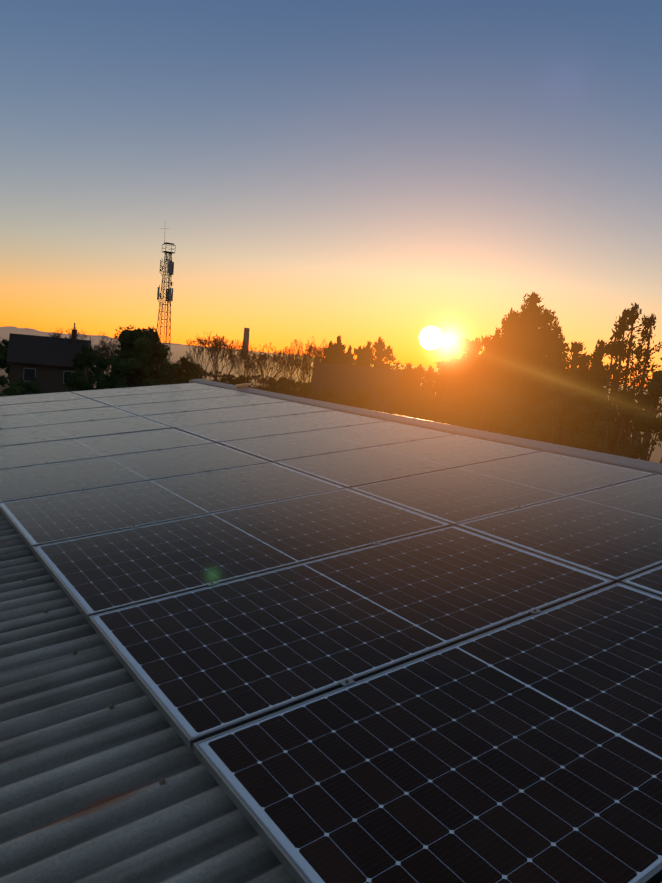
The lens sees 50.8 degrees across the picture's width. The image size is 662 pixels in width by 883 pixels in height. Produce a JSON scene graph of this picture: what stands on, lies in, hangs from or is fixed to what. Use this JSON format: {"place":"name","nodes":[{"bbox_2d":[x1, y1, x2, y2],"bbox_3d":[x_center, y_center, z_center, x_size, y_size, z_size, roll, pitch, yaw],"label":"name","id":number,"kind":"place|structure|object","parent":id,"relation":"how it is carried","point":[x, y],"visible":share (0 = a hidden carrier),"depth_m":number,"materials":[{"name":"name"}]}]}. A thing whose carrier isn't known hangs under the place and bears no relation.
{"place":"outdoors","nodes":[
{"label":"outdoors","id":0,"kind":"place"},
{"bbox_2d":[6,323,90,394],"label":"house","id":1,"kind":"structure","parent":0,"point":[46,362],"depth_m":70.95,"materials":[{"name":"grey brick"}]},
{"bbox_2d":[0,326,249,351],"bbox_3d":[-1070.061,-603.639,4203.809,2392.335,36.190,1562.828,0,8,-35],"label":"distant hills","id":2,"kind":"structure","parent":0,"point":[23,329],"depth_m":3644.70,"materials":[{"name":"grey"}]},
{"bbox_2d":[155,241,175,366],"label":"telecom tower","id":3,"kind":"structure","parent":0,"point":[169,292],"depth_m":104.70,"materials":[{"name":"grey metal"}]},
{"bbox_2d":[0,329,661,463],"bbox_3d":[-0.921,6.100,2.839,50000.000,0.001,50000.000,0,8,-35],"label":"ground","id":4,"kind":"structure","parent":0,"point":[177,351],"depth_m":336.55,"materials":[{"name":"plant"}]},
{"bbox_2d":[0,339,8,346],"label":"tree","id":5,"kind":"object","parent":4,"relation":"on","point":[4,341],"visible":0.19,"depth_m":137.53,"materials":[{"name":"green plant"}]},
{"bbox_2d":[0,337,8,367],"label":"tree","id":6,"kind":"object","parent":4,"relation":"on","point":[2,347],"visible":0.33,"depth_m":96.75,"materials":[{"name":"green plant"}]},
{"bbox_2d":[0,344,9,374],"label":"tree","id":7,"kind":"object","parent":4,"relation":"on","point":[3,355],"visible":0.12,"depth_m":94.20,"materials":[{"name":"green plant"}]},
{"bbox_2d":[0,373,11,392],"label":"evergreen shrub","id":8,"kind":"object","parent":4,"relation":"on","point":[4,380],"depth_m":27.32,"materials":[{"name":"green plant"}]},
{"bbox_2d":[0,383,21,396],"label":"evergreen shrub","id":9,"kind":"object","parent":4,"relation":"on","point":[11,391],"visible":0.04,"depth_m":15.50,"materials":[{"name":"green plant"}]},
{"bbox_2d":[10,376,44,394],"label":"evergreen shrub","id":10,"kind":"object","parent":4,"relation":"on","point":[33,387],"visible":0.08,"depth_m":23.89,"materials":[{"name":"green plant"}]},
{"bbox_2d":[48,327,86,339],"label":"bare tree","id":11,"kind":"object","parent":4,"relation":"on","point":[56,334],"visible":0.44,"depth_m":83.77,"materials":[{"name":"brown plant"}]},
{"bbox_2d":[65,344,112,390],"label":"tree","id":12,"kind":"object","parent":4,"relation":"on","point":[77,381],"visible":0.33,"depth_m":21.67,"materials":[{"name":"green plant"}]},
{"bbox_2d":[88,345,109,379],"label":"bush","id":13,"kind":"object","parent":4,"relation":"on","point":[95,370],"visible":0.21,"depth_m":97.29,"materials":[{"name":"green plant"}]},
{"bbox_2d":[94,371,110,388],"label":"evergreen shrub","id":14,"kind":"object","parent":4,"relation":"on","point":[106,385],"depth_m":37.77,"materials":[{"name":"green plant"}]},
{"bbox_2d":[85,333,120,375],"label":"bare tree","id":15,"kind":"object","parent":4,"relation":"on","point":[104,345],"visible":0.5,"depth_m":56.49,"materials":[{"name":"brown plant"}]},
{"bbox_2d":[94,347,117,365],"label":"copse","id":16,"kind":"object","parent":4,"relation":"on","point":[106,355],"visible":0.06,"depth_m":143.94,"materials":[{"name":"green plant"}]},
{"bbox_2d":[105,325,174,388],"bbox_3d":[-8.088,-1.289,28.995,2.800,7.133,2.912,5,7,-4],"label":"tree","id":17,"kind":"object","parent":4,"relation":"on","point":[139,352],"visible":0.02,"depth_m":28.11,"materials":[{"name":"green plant"}]},
{"bbox_2d":[151,358,183,377],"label":"bush","id":18,"kind":"object","parent":4,"relation":"on","point":[176,368],"depth_m":88.07,"materials":[{"name":"green plant"}]},
{"bbox_2d":[164,374,178,384],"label":"evergreen shrub","id":19,"kind":"object","parent":4,"relation":"on","point":[173,381],"depth_m":38.73,"materials":[{"name":"green plant"}]},
{"bbox_2d":[177,374,196,383],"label":"evergreen shrub","id":20,"kind":"object","parent":4,"relation":"on","point":[181,379],"depth_m":35.10,"materials":[{"name":"green plant"}]},
{"bbox_2d":[178,356,204,379],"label":"bush","id":21,"kind":"object","parent":4,"relation":"on","point":[184,361],"depth_m":92.74,"materials":[{"name":"green plant"}]},
{"bbox_2d":[181,367,217,381],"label":"bush","id":22,"kind":"object","parent":4,"relation":"on","point":[189,373],"depth_m":88.01,"materials":[{"name":"green plant"}]},
{"bbox_2d":[201,370,234,378],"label":"bush","id":23,"kind":"object","parent":4,"relation":"on","point":[214,375],"depth_m":141.37,"materials":[{"name":"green plant"}]},
{"bbox_2d":[185,331,255,382],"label":"bare tree","id":24,"kind":"object","parent":4,"relation":"on","point":[217,345],"depth_m":44.48,"materials":[{"name":"brown plant"}]},
{"bbox_2d":[219,377,252,385],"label":"bush","id":25,"kind":"object","parent":4,"relation":"on","point":[222,379],"depth_m":115.45,"materials":[{"name":"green plant"}]},
{"bbox_2d":[227,377,250,387],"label":"evergreen shrub","id":26,"kind":"object","parent":4,"relation":"on","point":[237,381],"depth_m":41.35,"materials":[{"name":"green plant"}]},
{"bbox_2d":[242,328,249,356],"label":"industrial chimney","id":27,"kind":"object","parent":4,"relation":"on","point":[246,336],"depth_m":489.37,"materials":[{"name":"grey concrete"}]},
{"bbox_2d":[225,343,285,386],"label":"bare tree","id":28,"kind":"object","parent":4,"relation":"on","point":[248,363],"depth_m":49.12,"materials":[{"name":"brown plant"}]},
{"bbox_2d":[238,374,274,380],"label":"bush","id":29,"kind":"object","parent":4,"relation":"on","point":[257,377],"depth_m":152.57,"materials":[{"name":"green plant"}]},
{"bbox_2d":[251,383,274,391],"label":"evergreen shrub","id":30,"kind":"object","parent":4,"relation":"on","point":[261,387],"depth_m":43.62,"materials":[{"name":"green plant"}]},
{"bbox_2d":[257,378,277,383],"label":"bush","id":31,"kind":"object","parent":4,"relation":"on","point":[276,381],"depth_m":141.00,"materials":[{"name":"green plant"}]},
{"bbox_2d":[248,342,292,387],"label":"bare tree","id":32,"kind":"object","parent":4,"relation":"on","point":[259,356],"depth_m":48.73,"materials":[{"name":"brown plant"}]},
{"bbox_2d":[265,377,300,392],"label":"bush","id":33,"kind":"object","parent":4,"relation":"on","point":[294,384],"depth_m":99.22,"materials":[{"name":"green plant"}]},
{"bbox_2d":[272,380,297,396],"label":"evergreen shrub","id":34,"kind":"object","parent":4,"relation":"on","point":[281,388],"depth_m":27.79,"materials":[{"name":"green plant"}]},
{"bbox_2d":[278,376,292,393],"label":"evergreen shrub","id":35,"kind":"object","parent":4,"relation":"on","point":[282,379],"depth_m":41.84,"materials":[{"name":"green plant"}]},
{"bbox_2d":[265,346,312,390],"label":"bare tree","id":36,"kind":"object","parent":4,"relation":"on","point":[286,376],"depth_m":47.30,"materials":[{"name":"brown plant"}]},
{"bbox_2d":[293,382,309,397],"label":"evergreen shrub","id":37,"kind":"object","parent":4,"relation":"on","point":[298,393],"depth_m":40.05,"materials":[{"name":"green plant"}]},
{"bbox_2d":[278,336,354,391],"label":"bare tree","id":38,"kind":"object","parent":4,"relation":"on","point":[309,354],"depth_m":41.03,"materials":[{"name":"brown plant"}]},
{"bbox_2d":[300,383,340,401],"bbox_3d":[-0.857,0.150,30.210,2.568,5.349,2.896,7,7,15],"label":"evergreen shrub","id":39,"kind":"object","parent":4,"relation":"on","point":[319,395],"depth_m":29.59,"materials":[{"name":"green plant"}]},
{"bbox_2d":[320,335,346,363],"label":"tree","id":40,"kind":"object","parent":4,"relation":"on","point":[333,353],"depth_m":39.17,"materials":[{"name":"green plant"}]},
{"bbox_2d":[324,387,374,408],"bbox_3d":[0.546,0.443,28.240,2.298,5.452,2.475,6,7,4],"label":"evergreen shrub","id":41,"kind":"object","parent":4,"relation":"on","point":[352,398],"depth_m":27.80,"materials":[{"name":"green plant"}]},
{"bbox_2d":[338,345,365,365],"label":"tree","id":42,"kind":"object","parent":4,"relation":"on","point":[349,356],"depth_m":34.96,"materials":[{"name":"green plant"}]},
{"bbox_2d":[307,362,411,413],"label":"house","id":43,"kind":"structure","parent":4,"relation":"on","point":[342,378],"depth_m":32.72,"materials":[{"name":"brown brick"}]},
{"bbox_2d":[360,337,401,369],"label":"tree","id":44,"kind":"object","parent":4,"relation":"on","point":[369,358],"depth_m":37.29,"materials":[{"name":"green plant"}]},
{"bbox_2d":[362,383,411,414],"bbox_3d":[1.829,0.861,24.158,2.670,5.824,2.401,5,7,-4],"label":"evergreen shrub","id":45,"kind":"object","parent":4,"relation":"on","point":[398,401],"depth_m":23.65,"materials":[{"name":"green plant"}]},
{"bbox_2d":[396,406,423,419],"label":"evergreen shrub","id":46,"kind":"object","parent":4,"relation":"on","point":[416,415],"depth_m":19.38,"materials":[{"name":"green plant"}]},
{"bbox_2d":[377,360,449,420],"bbox_3d":[3.232,-0.001,28.154,3.164,6.819,5.028,3,7,-16],"label":"tree","id":47,"kind":"object","parent":4,"relation":"on","point":[411,387],"depth_m":27.46,"materials":[{"name":"green plant"}]},
{"bbox_2d":[415,389,454,422],"bbox_3d":[2.617,1.487,19.047,2.378,5.958,2.089,6,7,9],"label":"evergreen shrub","id":48,"kind":"object","parent":4,"relation":"on","point":[437,412],"depth_m":18.76,"materials":[{"name":"green plant"}]},
{"bbox_2d":[435,337,476,419],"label":"tree","id":49,"kind":"object","parent":4,"relation":"on","point":[454,365],"depth_m":25.73,"materials":[{"name":"green plant"}]},
{"bbox_2d":[428,374,485,430],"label":"tree","id":50,"kind":"object","parent":4,"relation":"on","point":[454,394],"depth_m":21.63,"materials":[{"name":"green plant"}]},
{"bbox_2d":[438,407,478,425],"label":"evergreen shrub","id":51,"kind":"object","parent":4,"relation":"on","point":[460,415],"depth_m":17.57,"materials":[{"name":"green plant"}]},
{"bbox_2d":[443,335,490,419],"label":"tree","id":52,"kind":"object","parent":4,"relation":"on","point":[467,382],"depth_m":25.00,"materials":[{"name":"green plant"}]},
{"bbox_2d":[455,381,509,432],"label":"tree","id":53,"kind":"object","parent":4,"relation":"on","point":[490,397],"depth_m":16.51,"materials":[{"name":"green plant"}]},
{"bbox_2d":[459,308,535,431],"bbox_3d":[5.203,-0.058,22.612,3.471,8.603,3.843,5,7,-6],"label":"conifer","id":54,"kind":"object","parent":4,"relation":"on","point":[510,338],"depth_m":22.22,"materials":[{"name":"green plant"}]},
{"bbox_2d":[494,420,533,435],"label":"evergreen shrub","id":55,"kind":"object","parent":4,"relation":"on","point":[504,432],"depth_m":15.11,"materials":[{"name":"green plant"}]},
{"bbox_2d":[461,292,569,436],"bbox_3d":[6.446,-0.412,23.887,6.659,9.230,5.749,0,8,-35],"label":"conifer","id":56,"kind":"object","parent":4,"relation":"on","point":[539,334],"depth_m":22.45,"materials":[{"name":"green plant"}]},
{"bbox_2d":[497,408,561,444],"bbox_3d":[4.137,2.136,15.667,2.076,5.764,2.262,0,8,-35],"label":"evergreen shrub","id":57,"kind":"object","parent":4,"relation":"on","point":[512,422],"depth_m":15.06,"materials":[{"name":"green plant"}]},
{"bbox_2d":[525,393,586,447],"bbox_3d":[4.130,2.154,13.587,1.728,6.222,1.754,0,8,-35],"label":"evergreen shrub","id":58,"kind":"object","parent":4,"relation":"on","point":[543,432],"depth_m":13.35,"materials":[{"name":"green plant"}]},
{"bbox_2d":[530,381,590,445],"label":"tree","id":59,"kind":"object","parent":4,"relation":"on","point":[574,399],"depth_m":18.11,"materials":[{"name":"green plant"}]},
{"bbox_2d":[537,334,591,441],"bbox_3d":[7.689,0.324,23.997,4.110,7.974,4.303,7,7,10],"label":"tree","id":60,"kind":"object","parent":4,"relation":"on","point":[576,360],"depth_m":23.08,"materials":[{"name":"green plant"}]},
{"bbox_2d":[531,416,621,447],"bbox_3d":[4.734,2.289,14.345,1.678,5.887,1.971,0,8,-35],"label":"evergreen shrub","id":61,"kind":"object","parent":4,"relation":"on","point":[600,426],"depth_m":13.87,"materials":[{"name":"green plant"}]},
{"bbox_2d":[546,365,612,445],"bbox_3d":[7.152,1.189,20.939,2.099,6.940,2.357,0,8,-35],"label":"tree","id":62,"kind":"object","parent":4,"relation":"on","point":[571,383],"depth_m":20.45,"materials":[{"name":"green plant"}]},
{"bbox_2d":[559,339,608,440],"bbox_3d":[7.767,0.655,21.809,3.651,7.853,3.653,0,8,-35],"label":"tree","id":63,"kind":"object","parent":4,"relation":"on","point":[597,355],"depth_m":21.28,"materials":[{"name":"green plant"}]},
{"bbox_2d":[576,433,608,453],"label":"evergreen shrub","id":64,"kind":"object","parent":4,"relation":"on","point":[587,444],"depth_m":12.14,"materials":[{"name":"green plant"}]},
{"bbox_2d":[568,392,640,453],"bbox_3d":[6.281,1.892,17.081,2.066,6.278,1.953,0,8,-35],"label":"tree","id":65,"kind":"object","parent":4,"relation":"on","point":[632,408],"depth_m":16.66,"materials":[{"name":"green plant"}]},
{"bbox_2d":[580,402,658,457],"bbox_3d":[5.064,2.307,13.278,1.718,6.124,1.823,0,8,-35],"label":"evergreen shrub","id":66,"kind":"object","parent":4,"relation":"on","point":[642,421],"depth_m":12.86,"materials":[{"name":"green plant"}]},
{"bbox_2d":[582,303,661,459],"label":"tree","id":67,"kind":"object","parent":4,"relation":"on","point":[617,347],"depth_m":19.23,"materials":[{"name":"green plant"}]},
{"bbox_2d":[611,364,661,462],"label":"tree","id":68,"kind":"object","parent":4,"relation":"on","point":[649,400],"depth_m":16.28,"materials":[{"name":"green plant"}]},
{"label":"building walls","id":69,"kind":"object","parent":4,"relation":"on","visible":0},
{"bbox_2d":[0,511,661,882],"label":"corrugated roof","id":70,"kind":"structure","parent":69,"relation":"on","point":[86,796],"depth_m":2.25,"materials":[{"name":"grey metal"}]},
{"bbox_2d":[5,552,165,784],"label":"roof screws","id":71,"kind":"object","parent":70,"relation":"on","point":[162,781],"visible":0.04,"depth_m":2.60,"materials":[{"name":"grey metal"}]},
{"bbox_2d":[0,384,614,687],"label":"panel clamps","id":72,"kind":"object","parent":70,"relation":"on","point":[346,682],"visible":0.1,"depth_m":4.08,"materials":[{"name":"metal"}]},
{"bbox_2d":[0,392,85,404],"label":"solar panel","id":73,"kind":"object","parent":72,"relation":"on","point":[29,398],"visible":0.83,"depth_m":11.05,"materials":[{"name":"black glass"}]},
{"bbox_2d":[0,398,109,415],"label":"solar panel","id":74,"kind":"object","parent":72,"relation":"attached to","point":[36,407],"visible":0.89,"depth_m":10.07,"materials":[{"name":"black glass"}]},
{"bbox_2d":[0,406,137,428],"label":"solar panel","id":75,"kind":"object","parent":72,"relation":"attached to","point":[46,418],"visible":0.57,"depth_m":9.08,"materials":[{"name":"black glass"}]},
{"bbox_2d":[0,416,172,446],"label":"solar panel","id":76,"kind":"object","parent":72,"relation":"attached to","point":[46,433],"visible":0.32,"depth_m":8.07,"materials":[{"name":"black glass"}]},
{"bbox_2d":[0,428,214,469],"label":"solar panel","id":77,"kind":"object","parent":72,"relation":"attached to","point":[24,455],"visible":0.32,"depth_m":7.07,"materials":[{"name":"black glass"}]},
{"bbox_2d":[0,443,269,502],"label":"solar panel","id":78,"kind":"object","parent":72,"relation":"attached to","point":[25,482],"visible":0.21,"depth_m":6.05,"materials":[{"name":"black glass"}]},
{"bbox_2d":[71,383,218,398],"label":"solar panel","id":79,"kind":"object","parent":72,"relation":"attached to","point":[89,394],"visible":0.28,"depth_m":12.02,"materials":[{"name":"black glass"}]},
{"bbox_2d":[90,388,249,406],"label":"solar panel","id":80,"kind":"object","parent":72,"relation":"attached to","point":[112,401],"visible":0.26,"depth_m":11.08,"materials":[{"name":"black glass"}]},
{"bbox_2d":[0,462,345,550],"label":"solar panel","id":81,"kind":"object","parent":72,"relation":"attached to","point":[41,520],"visible":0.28,"depth_m":5.05,"materials":[{"name":"black glass"}]},
{"bbox_2d":[113,394,287,415],"bbox_3d":[-1.881,-0.536,10.207,2.278,0.035,1.134,-8,13,-34],"label":"solar panel","id":82,"kind":"object","parent":72,"relation":"attached to","point":[145,409],"visible":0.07,"depth_m":10.14,"materials":[{"name":"black glass"}]},
{"bbox_2d":[141,401,332,427],"bbox_3d":[-1.226,-0.363,9.273,2.278,0.038,1.134,-8,13,-34],"label":"solar panel","id":83,"kind":"object","parent":72,"relation":"attached to","point":[200,417],"depth_m":9.21,"materials":[{"name":"black glass"}]},
{"bbox_2d":[32,488,451,621],"bbox_3d":[-0.491,0.588,4.261,2.278,0.036,1.134,-8,13,-34],"label":"solar panel","id":84,"kind":"object","parent":72,"relation":"attached to","point":[101,573],"visible":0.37,"depth_m":4.08,"materials":[{"name":"black glass"}]},
{"bbox_2d":[175,410,384,442],"bbox_3d":[-0.570,-0.192,8.339,2.278,0.036,1.134,-8,13,-34],"label":"solar panel","id":85,"kind":"object","parent":72,"relation":"attached to","point":[240,429],"depth_m":8.25,"materials":[{"name":"black glass"}]},
{"bbox_2d":[218,421,454,461],"bbox_3d":[0.086,-0.019,7.405,2.278,0.036,1.134,-8,13,-34],"label":"solar panel","id":86,"kind":"object","parent":72,"relation":"attached to","point":[273,448],"depth_m":7.31,"materials":[{"name":"black glass"}]},
{"bbox_2d":[89,525,613,749],"bbox_3d":[0.164,0.761,3.327,2.278,0.036,1.134,-8,13,-34],"label":"solar panel","id":87,"kind":"object","parent":72,"relation":"attached to","point":[200,664],"visible":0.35,"depth_m":3.09,"materials":[{"name":"black glass"}]},
{"bbox_2d":[274,434,540,487],"bbox_3d":[0.742,0.152,6.472,2.278,0.037,1.134,-8,13,-34],"label":"solar panel","id":88,"kind":"object","parent":72,"relation":"attached to","point":[359,467],"depth_m":6.35,"materials":[{"name":"black glass"}]},
{"bbox_2d":[193,582,661,882],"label":"solar panel","id":89,"kind":"object","parent":72,"relation":"attached to","point":[528,749],"visible":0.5,"depth_m":2.12,"materials":[{"name":"black glass"}]},
{"bbox_2d":[349,451,654,525],"bbox_3d":[1.401,0.326,5.541,2.278,0.038,1.134,-8,13,-34],"label":"solar panel","id":90,"kind":"object","parent":72,"relation":"attached to","point":[456,495],"depth_m":5.41,"materials":[{"name":"black glass"}]},
{"bbox_2d":[456,474,661,583],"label":"solar panel","id":91,"kind":"object","parent":72,"relation":"attached to","point":[613,533],"depth_m":4.33,"materials":[{"name":"black glass"}]},
{"bbox_2d":[620,565,661,596],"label":"solar panel","id":92,"kind":"object","parent":72,"relation":"attached to","point":[649,581],"depth_m":3.48,"materials":[{"name":"black glass"}]},
{"bbox_2d":[0,0,661,385],"label":"sky","id":93,"kind":"structure","parent":0,"point":[359,171],"materials":[{"name":"blue"}]},
{"bbox_2d":[419,326,442,349],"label":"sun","id":94,"kind":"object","parent":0,"point":[430,337],"depth_m":19356.51,"materials":[{"name":"white"}]},
{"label":"roof slope","id":95,"kind":"object","parent":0,"visible":0},
{"bbox_2d":[189,379,661,474],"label":"roof edge","id":96,"kind":"object","parent":95,"relation":"on","point":[633,463],"depth_m":7.56,"materials":[{"name":"grey metal"}]}
]}

